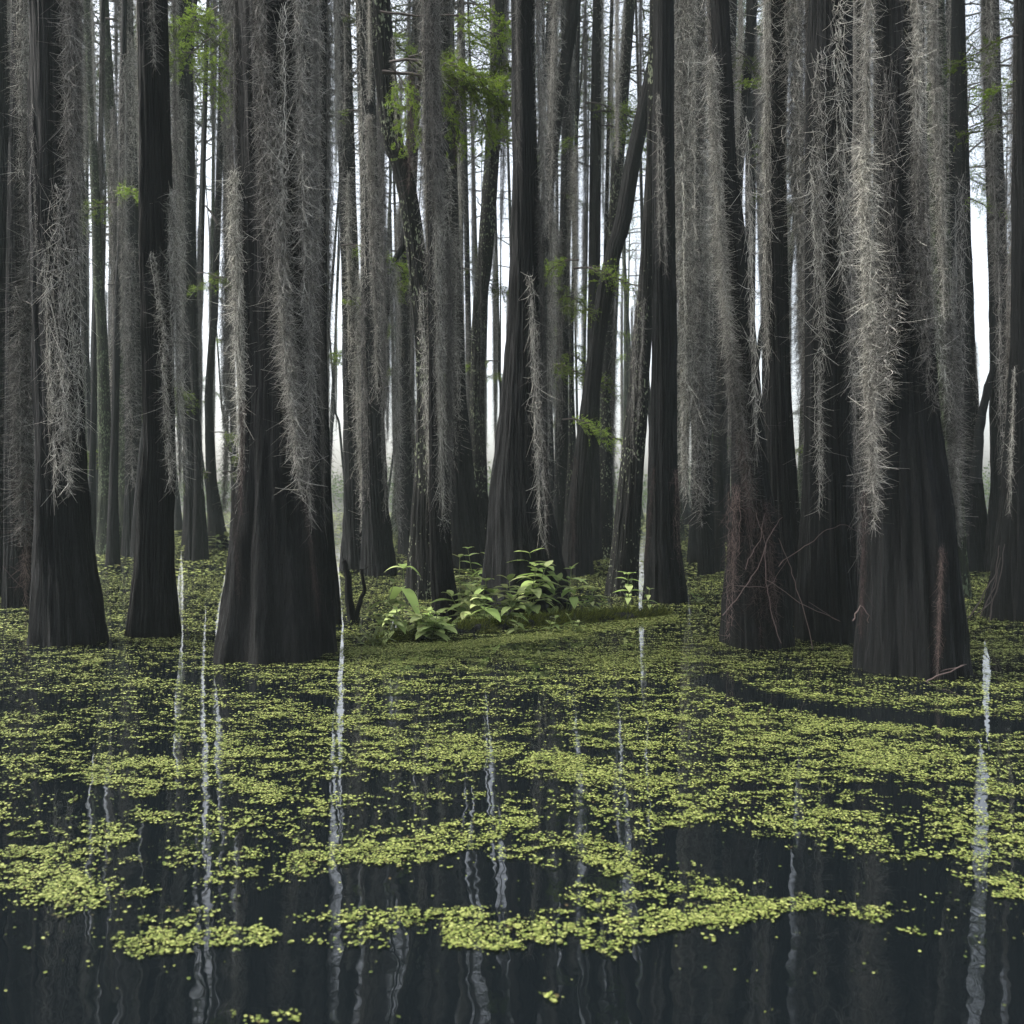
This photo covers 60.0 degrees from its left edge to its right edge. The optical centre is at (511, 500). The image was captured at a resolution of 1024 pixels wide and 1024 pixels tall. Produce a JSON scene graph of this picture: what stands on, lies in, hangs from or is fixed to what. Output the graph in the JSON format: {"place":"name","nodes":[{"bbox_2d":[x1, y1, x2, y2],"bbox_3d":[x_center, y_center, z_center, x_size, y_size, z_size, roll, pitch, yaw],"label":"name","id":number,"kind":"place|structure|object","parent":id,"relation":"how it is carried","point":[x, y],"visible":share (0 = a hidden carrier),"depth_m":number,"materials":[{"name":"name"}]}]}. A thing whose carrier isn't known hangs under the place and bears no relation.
{"place":"outdoors","nodes":[
{"label":"outdoors","id":0,"kind":"place"},
{"bbox_2d":[0,502,1023,1023],"bbox_3d":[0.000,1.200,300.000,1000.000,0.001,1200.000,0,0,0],"label":"water","id":1,"kind":"structure","parent":0,"point":[414,976],"depth_m":3.16,"materials":[{"name":"black liquid"}]},
{"bbox_2d":[0,0,11,596],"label":"cypress tree","id":2,"kind":"object","parent":1,"relation":"on","point":[5,27],"visible":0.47,"depth_m":11.11,"materials":[{"name":"grey plant"}]},
{"bbox_2d":[0,0,34,607],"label":"cypress tree","id":3,"kind":"object","parent":1,"relation":"on","point":[18,493],"visible":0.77,"depth_m":9.98,"materials":[{"name":"grey plant"}]},
{"bbox_2d":[18,0,108,647],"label":"cypress tree","id":4,"kind":"object","parent":1,"relation":"on","point":[66,604],"visible":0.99,"depth_m":7.38,"materials":[{"name":"grey plant"}]},
{"bbox_2d":[79,107,90,473],"bbox_3d":[-12.544,-12.846,25.758,6.435,28.892,6.551,0,0,0],"label":"cypress tree","id":5,"kind":"object","parent":1,"relation":"on","point":[85,344],"visible":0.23,"depth_m":25.90,"materials":[{"name":"grey plant"}]},
{"bbox_2d":[88,0,110,544],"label":"cypress tree","id":6,"kind":"object","parent":1,"relation":"on","point":[102,118],"visible":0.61,"depth_m":20.13,"materials":[{"name":"grey plant"}]},
{"bbox_2d":[79,0,121,554],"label":"cypress tree","id":7,"kind":"object","parent":1,"relation":"on","point":[103,408],"visible":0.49,"depth_m":19.86,"materials":[{"name":"grey plant"}]},
{"bbox_2d":[82,0,118,473],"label":"cypress tree","id":8,"kind":"object","parent":1,"relation":"on","point":[88,263],"visible":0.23,"depth_m":32.34,"materials":[{"name":"grey plant"}]},
{"bbox_2d":[80,0,138,554],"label":"cypress tree","id":9,"kind":"object","parent":1,"relation":"on","point":[102,202],"visible":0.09,"depth_m":19.64,"materials":[{"name":"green plant"}]},
{"bbox_2d":[105,0,138,564],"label":"cypress tree","id":10,"kind":"object","parent":1,"relation":"on","point":[112,557],"visible":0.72,"depth_m":16.60,"materials":[{"name":"grey plant"}]},
{"bbox_2d":[106,0,141,556],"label":"cypress tree","id":11,"kind":"object","parent":1,"relation":"on","point":[132,424],"visible":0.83,"depth_m":19.16,"materials":[{"name":"grey plant"}]},
{"bbox_2d":[96,1,182,530],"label":"cypress tree","id":12,"kind":"object","parent":1,"relation":"on","point":[178,522],"visible":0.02,"depth_m":35.64,"materials":[{"name":"grey plant"}]},
{"bbox_2d":[97,0,196,531],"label":"cypress tree","id":13,"kind":"object","parent":1,"relation":"on","point":[111,157],"visible":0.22,"depth_m":21.58,"materials":[{"name":"grey plant"}]},
{"bbox_2d":[124,0,203,638],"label":"cypress tree","id":14,"kind":"object","parent":1,"relation":"on","point":[153,609],"visible":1,"depth_m":7.82,"materials":[{"name":"brown plant"}]},
{"bbox_2d":[130,0,200,557],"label":"cypress tree","id":15,"kind":"object","parent":1,"relation":"on","point":[133,532],"visible":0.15,"depth_m":18.68,"materials":[{"name":"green plant"}]},
{"bbox_2d":[133,0,218,531],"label":"cypress tree","id":16,"kind":"object","parent":1,"relation":"on","point":[211,237],"visible":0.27,"depth_m":34.12,"materials":[{"name":"grey plant"}]},
{"bbox_2d":[168,0,203,560],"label":"cypress tree","id":17,"kind":"object","parent":1,"relation":"on","point":[197,542],"visible":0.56,"depth_m":17.83,"materials":[{"name":"grey plant"}]},
{"bbox_2d":[168,0,230,460],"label":"cypress tree","id":18,"kind":"object","parent":1,"relation":"on","point":[198,113],"visible":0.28,"depth_m":45.09,"materials":[{"name":"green plant"}]},
{"bbox_2d":[168,0,234,559],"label":"cypress tree","id":19,"kind":"object","parent":1,"relation":"on","point":[187,23],"visible":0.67,"depth_m":17.91,"materials":[{"name":"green plant"}]},
{"bbox_2d":[170,30,234,521],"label":"cypress tree","id":20,"kind":"object","parent":1,"relation":"on","point":[200,159],"visible":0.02,"depth_m":47.03,"materials":[{"name":"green plant"}]},
{"bbox_2d":[197,0,209,360],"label":"cypress tree","id":21,"kind":"object","parent":1,"relation":"on","point":[203,177],"visible":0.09,"depth_m":22.20,"materials":[{"name":"grey plant"}]},
{"bbox_2d":[191,0,223,301],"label":"cypress tree","id":22,"kind":"object","parent":1,"relation":"on","point":[194,122],"visible":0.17,"depth_m":25.31,"materials":[{"name":"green plant"}]},
{"bbox_2d":[181,0,238,548],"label":"cypress tree","id":23,"kind":"object","parent":1,"relation":"on","point":[216,524],"visible":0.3,"depth_m":22.15,"materials":[{"name":"grey plant"}]},
{"bbox_2d":[219,0,237,538],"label":"cypress tree","id":24,"kind":"object","parent":1,"relation":"on","point":[234,467],"visible":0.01,"depth_m":23.82,"materials":[{"name":"grey plant"}]},
{"bbox_2d":[204,0,338,665],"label":"cypress tree","id":25,"kind":"object","parent":1,"relation":"on","point":[276,605],"visible":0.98,"depth_m":6.69,"materials":[{"name":"grey plant"}]},
{"bbox_2d":[310,0,349,624],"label":"cypress tree","id":26,"kind":"object","parent":1,"relation":"on","point":[323,443],"visible":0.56,"depth_m":8.58,"materials":[{"name":"grey plant"}]},
{"bbox_2d":[330,9,358,467],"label":"cypress tree","id":27,"kind":"object","parent":1,"relation":"on","point":[335,373],"visible":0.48,"depth_m":49.81,"materials":[{"name":"grey plant"}]},
{"bbox_2d":[340,546,375,621],"bbox_3d":[-1.537,0.851,8.842,0.356,0.792,0.104,0,0,0],"label":"broken stump","id":28,"kind":"object","parent":1,"relation":"on","point":[352,613],"visible":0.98,"depth_m":8.82,"materials":[{"name":"wood"}]},
{"bbox_2d":[327,0,410,352],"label":"cypress tree","id":29,"kind":"object","parent":1,"relation":"on","point":[352,2],"visible":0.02,"depth_m":38.78,"materials":[{"name":"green plant"}]},
{"bbox_2d":[333,0,408,569],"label":"cypress tree","id":30,"kind":"object","parent":1,"relation":"on","point":[352,497],"visible":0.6,"depth_m":15.47,"materials":[{"name":"grey plant"}]},
{"bbox_2d":[343,0,410,575],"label":"cypress tree","id":31,"kind":"object","parent":1,"relation":"on","point":[377,548],"visible":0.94,"depth_m":14.33,"materials":[{"name":"grey plant"}]},
{"bbox_2d":[362,578,409,635],"bbox_3d":[-1.093,0.961,7.807,0.418,0.552,0.458,0,0,0],"label":"leafy seedling","id":32,"kind":"object","parent":1,"relation":"on","point":[391,601],"visible":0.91,"depth_m":7.77,"materials":[{"name":"green"}]},
{"bbox_2d":[330,0,459,442],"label":"cypress tree","id":33,"kind":"object","parent":1,"relation":"on","point":[400,251],"visible":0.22,"depth_m":15.91,"materials":[{"name":"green plant"}]},
{"bbox_2d":[383,0,411,530],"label":"cypress tree","id":34,"kind":"object","parent":1,"relation":"on","point":[393,500],"visible":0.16,"depth_m":35.09,"materials":[{"name":"grey plant"}]},
{"bbox_2d":[382,563,420,625],"bbox_3d":[-1.016,0.925,8.298,0.370,0.668,0.511,0,0,0],"label":"leafy seedling","id":35,"kind":"object","parent":1,"relation":"on","point":[410,595],"visible":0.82,"depth_m":8.26,"materials":[{"name":"green"}]},
{"bbox_2d":[387,0,424,554],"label":"cypress tree","id":36,"kind":"object","parent":1,"relation":"on","point":[407,420],"visible":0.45,"depth_m":19.82,"materials":[{"name":"grey plant"}]},
{"bbox_2d":[353,0,511,599],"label":"cypress tree","id":37,"kind":"object","parent":1,"relation":"on","point":[381,40],"visible":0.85,"depth_m":10.80,"materials":[{"name":"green plant"}]},
{"bbox_2d":[409,605,456,640],"bbox_3d":[-0.688,1.073,7.679,0.460,0.348,0.443,0,0,0],"label":"leafy seedling","id":38,"kind":"object","parent":1,"relation":"on","point":[424,629],"visible":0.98,"depth_m":7.62,"materials":[{"name":"green"}]},
{"bbox_2d":[407,0,462,622],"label":"cypress tree","id":39,"kind":"object","parent":1,"relation":"on","point":[442,578],"visible":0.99,"depth_m":8.76,"materials":[{"name":"grey plant"}]},
{"bbox_2d":[409,0,484,568],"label":"cypress tree","id":40,"kind":"object","parent":1,"relation":"on","point":[465,527],"visible":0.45,"depth_m":15.80,"materials":[{"name":"grey plant"}]},
{"bbox_2d":[431,577,502,623],"bbox_3d":[-0.422,0.989,8.581,0.701,0.503,0.512,0,0,0],"label":"leafy seedling","id":41,"kind":"object","parent":1,"relation":"on","point":[451,593],"visible":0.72,"depth_m":8.54,"materials":[{"name":"green"}]},
{"bbox_2d":[463,27,477,427],"bbox_3d":[-1.670,-11.637,25.522,6.220,26.474,6.264,0,0,44],"label":"cypress tree","id":42,"kind":"object","parent":1,"relation":"on","point":[467,313],"visible":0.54,"depth_m":25.35,"materials":[{"name":"grey plant"}]},
{"bbox_2d":[454,0,487,490],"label":"cypress tree","id":43,"kind":"object","parent":1,"relation":"on","point":[475,218],"visible":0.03,"depth_m":31.97,"materials":[{"name":"grey plant"}]},
{"bbox_2d":[453,0,507,415],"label":"cypress tree","id":44,"kind":"object","parent":1,"relation":"on","point":[461,170],"visible":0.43,"depth_m":18.30,"materials":[{"name":"grey plant"}]},
{"bbox_2d":[458,596,503,621],"bbox_3d":[-0.251,1.076,8.306,0.460,0.358,0.540,0,0,-30],"label":"leafy seedling","id":45,"kind":"object","parent":1,"relation":"on","point":[495,613],"visible":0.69,"depth_m":8.30,"materials":[{"name":"green"}]},
{"bbox_2d":[454,0,511,462],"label":"cypress tree","id":46,"kind":"object","parent":1,"relation":"on","point":[485,402],"visible":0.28,"depth_m":43.04,"materials":[{"name":"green plant"}]},
{"bbox_2d":[486,0,502,447],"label":"cypress tree","id":47,"kind":"object","parent":1,"relation":"on","point":[495,354],"visible":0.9,"depth_m":32.37,"materials":[{"name":"grey plant"}]},
{"bbox_2d":[451,1,546,250],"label":"cypress tree","id":48,"kind":"object","parent":1,"relation":"on","point":[509,187],"visible":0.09,"depth_m":37.89,"materials":[{"name":"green plant"}]},
{"bbox_2d":[474,585,531,620],"bbox_3d":[-0.057,1.036,8.564,0.546,0.417,0.446,0,0,-16],"label":"leafy seedling","id":49,"kind":"object","parent":1,"relation":"on","point":[505,609],"visible":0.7,"depth_m":8.54,"materials":[{"name":"green"}]},
{"bbox_2d":[466,0,539,380],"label":"cypress tree","id":50,"kind":"object","parent":1,"relation":"on","point":[500,178],"visible":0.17,"depth_m":43.52,"materials":[{"name":"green plant"}]},
{"bbox_2d":[0,512,1023,1022],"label":"duckweed","id":51,"kind":"object","parent":1,"relation":"on","point":[760,906],"visible":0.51,"depth_m":3.93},
{"bbox_2d":[467,0,561,548],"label":"cypress tree","id":52,"kind":"object","parent":1,"relation":"on","point":[477,404],"visible":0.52,"depth_m":17.13,"materials":[{"name":"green plant"}]},
{"bbox_2d":[360,601,673,643],"bbox_3d":[0.186,1.179,8.509,3.539,0.325,0.556,0,0,-33],"label":"fallen log","id":53,"kind":"object","parent":1,"relation":"on","point":[488,624],"visible":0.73,"depth_m":8.49,"materials":[{"name":"green plant"}]},
{"bbox_2d":[481,0,571,616],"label":"cypress tree","id":54,"kind":"object","parent":1,"relation":"on","point":[520,515],"visible":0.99,"depth_m":9.37,"materials":[{"name":"black plant"}]},
{"bbox_2d":[505,560,563,615],"bbox_3d":[0.227,0.920,8.808,0.610,0.628,0.488,0,0,22],"label":"leafy seedling","id":55,"kind":"object","parent":1,"relation":"on","point":[537,592],"visible":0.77,"depth_m":8.80,"materials":[{"name":"green"}]},
{"bbox_2d":[513,548,556,607],"bbox_3d":[0.200,0.862,9.083,0.527,0.749,0.546,0,0,0],"label":"leafy seedling","id":56,"kind":"object","parent":1,"relation":"on","point":[547,584],"visible":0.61,"depth_m":8.98,"materials":[{"name":"green"}]},
{"bbox_2d":[538,0,553,508],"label":"cypress tree","id":57,"kind":"object","parent":1,"relation":"on","point":[552,450],"depth_m":21.89,"materials":[{"name":"grey plant"}]},
{"bbox_2d":[510,0,609,459],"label":"cypress tree","id":58,"kind":"object","parent":1,"relation":"on","point":[556,219],"visible":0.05,"depth_m":41.32,"materials":[{"name":"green plant"}]},
{"bbox_2d":[540,0,580,488],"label":"cypress tree","id":59,"kind":"object","parent":1,"relation":"on","point":[561,67],"visible":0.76,"depth_m":15.10,"materials":[{"name":"grey plant"}]},
{"bbox_2d":[551,0,588,550],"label":"cypress tree","id":60,"kind":"object","parent":1,"relation":"on","point":[561,429],"visible":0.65,"depth_m":19.79,"materials":[{"name":"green plant"}]},
{"bbox_2d":[559,3,586,553],"bbox_3d":[2.080,-12.296,19.325,6.419,27.792,6.498,0,0,-30],"label":"cypress tree","id":61,"kind":"object","parent":1,"relation":"on","point":[575,237],"visible":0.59,"depth_m":19.26,"materials":[{"name":"grey plant"}]},
{"bbox_2d":[507,0,647,575],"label":"cypress tree","id":62,"kind":"object","parent":1,"relation":"on","point":[577,546],"visible":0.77,"depth_m":14.30,"materials":[{"name":"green plant"}]},
{"bbox_2d":[545,0,620,493],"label":"cypress tree","id":63,"kind":"object","parent":1,"relation":"on","point":[576,371],"visible":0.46,"depth_m":16.67,"materials":[{"name":"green plant"}]},
{"bbox_2d":[177,457,989,512],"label":"undergrowth","id":64,"kind":"object","parent":1,"relation":"on","point":[489,478],"visible":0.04,"depth_m":89.46,"materials":[{"name":"green plant"}]},
{"bbox_2d":[557,0,615,309],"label":"cypress tree","id":65,"kind":"object","parent":1,"relation":"on","point":[609,146],"visible":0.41,"depth_m":19.61,"materials":[{"name":"grey plant"}]},
{"bbox_2d":[538,26,642,384],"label":"cypress tree","id":66,"kind":"object","parent":1,"relation":"on","point":[607,34],"visible":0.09,"depth_m":45.19,"materials":[{"name":"grey plant"}]},
{"bbox_2d":[537,0,646,559],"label":"cypress tree","id":67,"kind":"object","parent":1,"relation":"on","point":[598,111],"visible":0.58,"depth_m":17.93,"materials":[{"name":"grey plant"}]},
{"bbox_2d":[578,88,645,518],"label":"cypress tree","id":68,"kind":"object","parent":1,"relation":"on","point":[629,342],"visible":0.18,"depth_m":57.46,"materials":[{"name":"grey plant"}]},
{"bbox_2d":[578,2,647,400],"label":"cypress tree","id":69,"kind":"object","parent":1,"relation":"on","point":[582,319],"visible":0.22,"depth_m":46.84,"materials":[{"name":"grey plant"}]},
{"bbox_2d":[579,8,648,436],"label":"cypress tree","id":70,"kind":"object","parent":1,"relation":"on","point":[642,169],"visible":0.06,"depth_m":46.26,"materials":[{"name":"grey plant"}]},
{"bbox_2d":[588,154,645,448],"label":"cypress tree","id":71,"kind":"object","parent":1,"relation":"on","point":[625,370],"visible":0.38,"depth_m":62.81,"materials":[{"name":"grey plant"}]},
{"bbox_2d":[600,199,643,449],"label":"cypress tree","id":72,"kind":"object","parent":1,"relation":"on","point":[629,276],"visible":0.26,"depth_m":69.28,"materials":[{"name":"grey plant"}]},
{"bbox_2d":[600,0,648,557],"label":"cypress tree","id":73,"kind":"object","parent":1,"relation":"on","point":[607,457],"visible":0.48,"depth_m":18.79,"materials":[{"name":"grey plant"}]},
{"bbox_2d":[604,0,652,596],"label":"cypress tree","id":74,"kind":"object","parent":1,"relation":"on","point":[625,551],"visible":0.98,"depth_m":11.23,"materials":[{"name":"grey plant"}]},
{"bbox_2d":[580,0,688,524],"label":"cypress tree","id":75,"kind":"object","parent":1,"relation":"on","point":[686,516],"visible":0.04,"depth_m":44.05,"materials":[{"name":"grey plant"}]},
{"bbox_2d":[635,0,649,431],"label":"cypress tree","id":76,"kind":"object","parent":1,"relation":"on","point":[641,173],"depth_m":28.63,"materials":[{"name":"grey plant"}]},
{"bbox_2d":[633,0,681,313],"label":"cypress tree","id":77,"kind":"object","parent":1,"relation":"on","point":[675,57],"visible":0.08,"depth_m":15.39,"materials":[{"name":"grey plant"}]},
{"bbox_2d":[639,0,688,604],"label":"cypress tree","id":78,"kind":"object","parent":1,"relation":"on","point":[664,574],"visible":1,"depth_m":10.39,"materials":[{"name":"black plant"}]},
{"bbox_2d":[677,222,685,540],"bbox_3d":[5.178,-11.812,26.707,6.383,26.825,7.019,0,0,-31],"label":"cypress tree","id":79,"kind":"object","parent":1,"relation":"on","point":[683,538],"depth_m":26.68,"materials":[{"name":"grey plant"}]},
{"bbox_2d":[677,140,719,562],"bbox_3d":[3.922,-12.496,17.237,6.419,28.192,6.498,0,0,-20],"label":"cypress tree","id":80,"kind":"object","parent":1,"relation":"on","point":[691,552],"visible":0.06,"depth_m":17.06,"materials":[{"name":"grey plant"}]},
{"bbox_2d":[674,0,725,574],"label":"cypress tree","id":81,"kind":"object","parent":1,"relation":"on","point":[694,316],"visible":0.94,"depth_m":14.32,"materials":[{"name":"grey plant"}]},
{"bbox_2d":[717,0,737,558],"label":"cypress tree","id":82,"kind":"object","parent":1,"relation":"on","point":[733,29],"visible":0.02,"depth_m":18.21,"materials":[{"name":"grey plant"}]},
{"bbox_2d":[725,0,730,541],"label":"cypress tree","id":83,"kind":"object","parent":1,"relation":"on","point":[728,472],"depth_m":25.69,"materials":[{"name":"grey plant"}]},
{"bbox_2d":[736,0,763,369],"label":"cypress tree","id":84,"kind":"object","parent":1,"relation":"on","point":[749,134],"visible":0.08,"depth_m":25.08,"materials":[{"name":"grey plant"}]},
{"bbox_2d":[750,19,761,354],"bbox_3d":[5.973,-12.796,22.942,6.419,28.792,6.498,0,0,30],"label":"cypress tree","id":85,"kind":"object","parent":1,"relation":"on","point":[753,178],"visible":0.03,"depth_m":22.52,"materials":[{"name":"grey plant"}]},
{"bbox_2d":[712,0,804,571],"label":"cypress tree","id":86,"kind":"object","parent":1,"relation":"on","point":[746,58],"visible":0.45,"depth_m":14.90,"materials":[{"name":"grey plant"}]},
{"bbox_2d":[677,0,855,650],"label":"cypress tree","id":87,"kind":"object","parent":1,"relation":"on","point":[756,615],"visible":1,"depth_m":7.28,"materials":[{"name":"brown plant"}]},
{"bbox_2d":[744,0,853,625],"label":"cypress tree","id":88,"kind":"object","parent":1,"relation":"on","point":[778,42],"visible":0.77,"depth_m":8.60,"materials":[{"name":"grey plant"}]},
{"bbox_2d":[778,0,871,644],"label":"cypress tree","id":89,"kind":"object","parent":1,"relation":"on","point":[827,578],"visible":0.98,"depth_m":7.51,"materials":[{"name":"plant"}]},
{"bbox_2d":[849,0,867,552],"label":"cypress tree","id":90,"kind":"object","parent":1,"relation":"on","point":[856,97],"visible":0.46,"depth_m":11.76,"materials":[{"name":"grey plant"}]},
{"bbox_2d":[832,0,985,681],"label":"cypress tree","id":91,"kind":"object","parent":1,"relation":"on","point":[911,621],"visible":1,"depth_m":6.10,"materials":[{"name":"grey plant"}]},
{"bbox_2d":[924,0,971,597],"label":"cypress tree","id":92,"kind":"object","parent":1,"relation":"on","point":[938,81],"visible":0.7,"depth_m":11.06,"materials":[{"name":"grey plant"}]},
{"bbox_2d":[945,0,956,301],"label":"cypress tree","id":93,"kind":"object","parent":1,"relation":"on","point":[948,23],"visible":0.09,"depth_m":17.49,"materials":[{"name":"grey plant"}]},
{"bbox_2d":[947,3,968,272],"bbox_3d":[8.418,-12.562,16.222,7.019,28.325,6.383,0,0,15],"label":"cypress tree","id":94,"kind":"object","parent":1,"relation":"on","point":[952,163],"depth_m":15.87,"materials":[{"name":"grey plant"}]},
{"bbox_2d":[926,18,1009,354],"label":"cypress tree","id":95,"kind":"object","parent":1,"relation":"on","point":[968,99],"visible":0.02,"depth_m":49.52,"materials":[{"name":"grey plant"}]},
{"bbox_2d":[952,159,985,340],"bbox_3d":[13.839,-11.762,27.957,6.501,26.725,7.044,0,0,0],"label":"cypress tree","id":96,"kind":"object","parent":1,"relation":"on","point":[973,188],"visible":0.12,"depth_m":27.77,"materials":[{"name":"grey plant"}]},
{"bbox_2d":[926,2,1013,156],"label":"cypress tree","id":97,"kind":"object","parent":1,"relation":"on","point":[971,111],"visible":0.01,"depth_m":41.55,"materials":[{"name":"grey plant"}]},
{"bbox_2d":[951,0,1010,571],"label":"cypress tree","id":98,"kind":"object","parent":1,"relation":"on","point":[976,535],"visible":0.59,"depth_m":15.18,"materials":[{"name":"grey plant"}]},
{"bbox_2d":[943,0,1023,621],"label":"cypress tree","id":99,"kind":"object","parent":1,"relation":"on","point":[1004,596],"visible":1,"depth_m":8.95,"materials":[{"name":"black plant"}]},
{"bbox_2d":[963,0,1012,571],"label":"cypress tree","id":100,"kind":"object","parent":1,"relation":"on","point":[993,397],"visible":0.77,"depth_m":14.74,"materials":[{"name":"grey plant"}]},
{"bbox_2d":[28,0,1013,501],"label":"sky","id":101,"kind":"structure","parent":0,"point":[980,270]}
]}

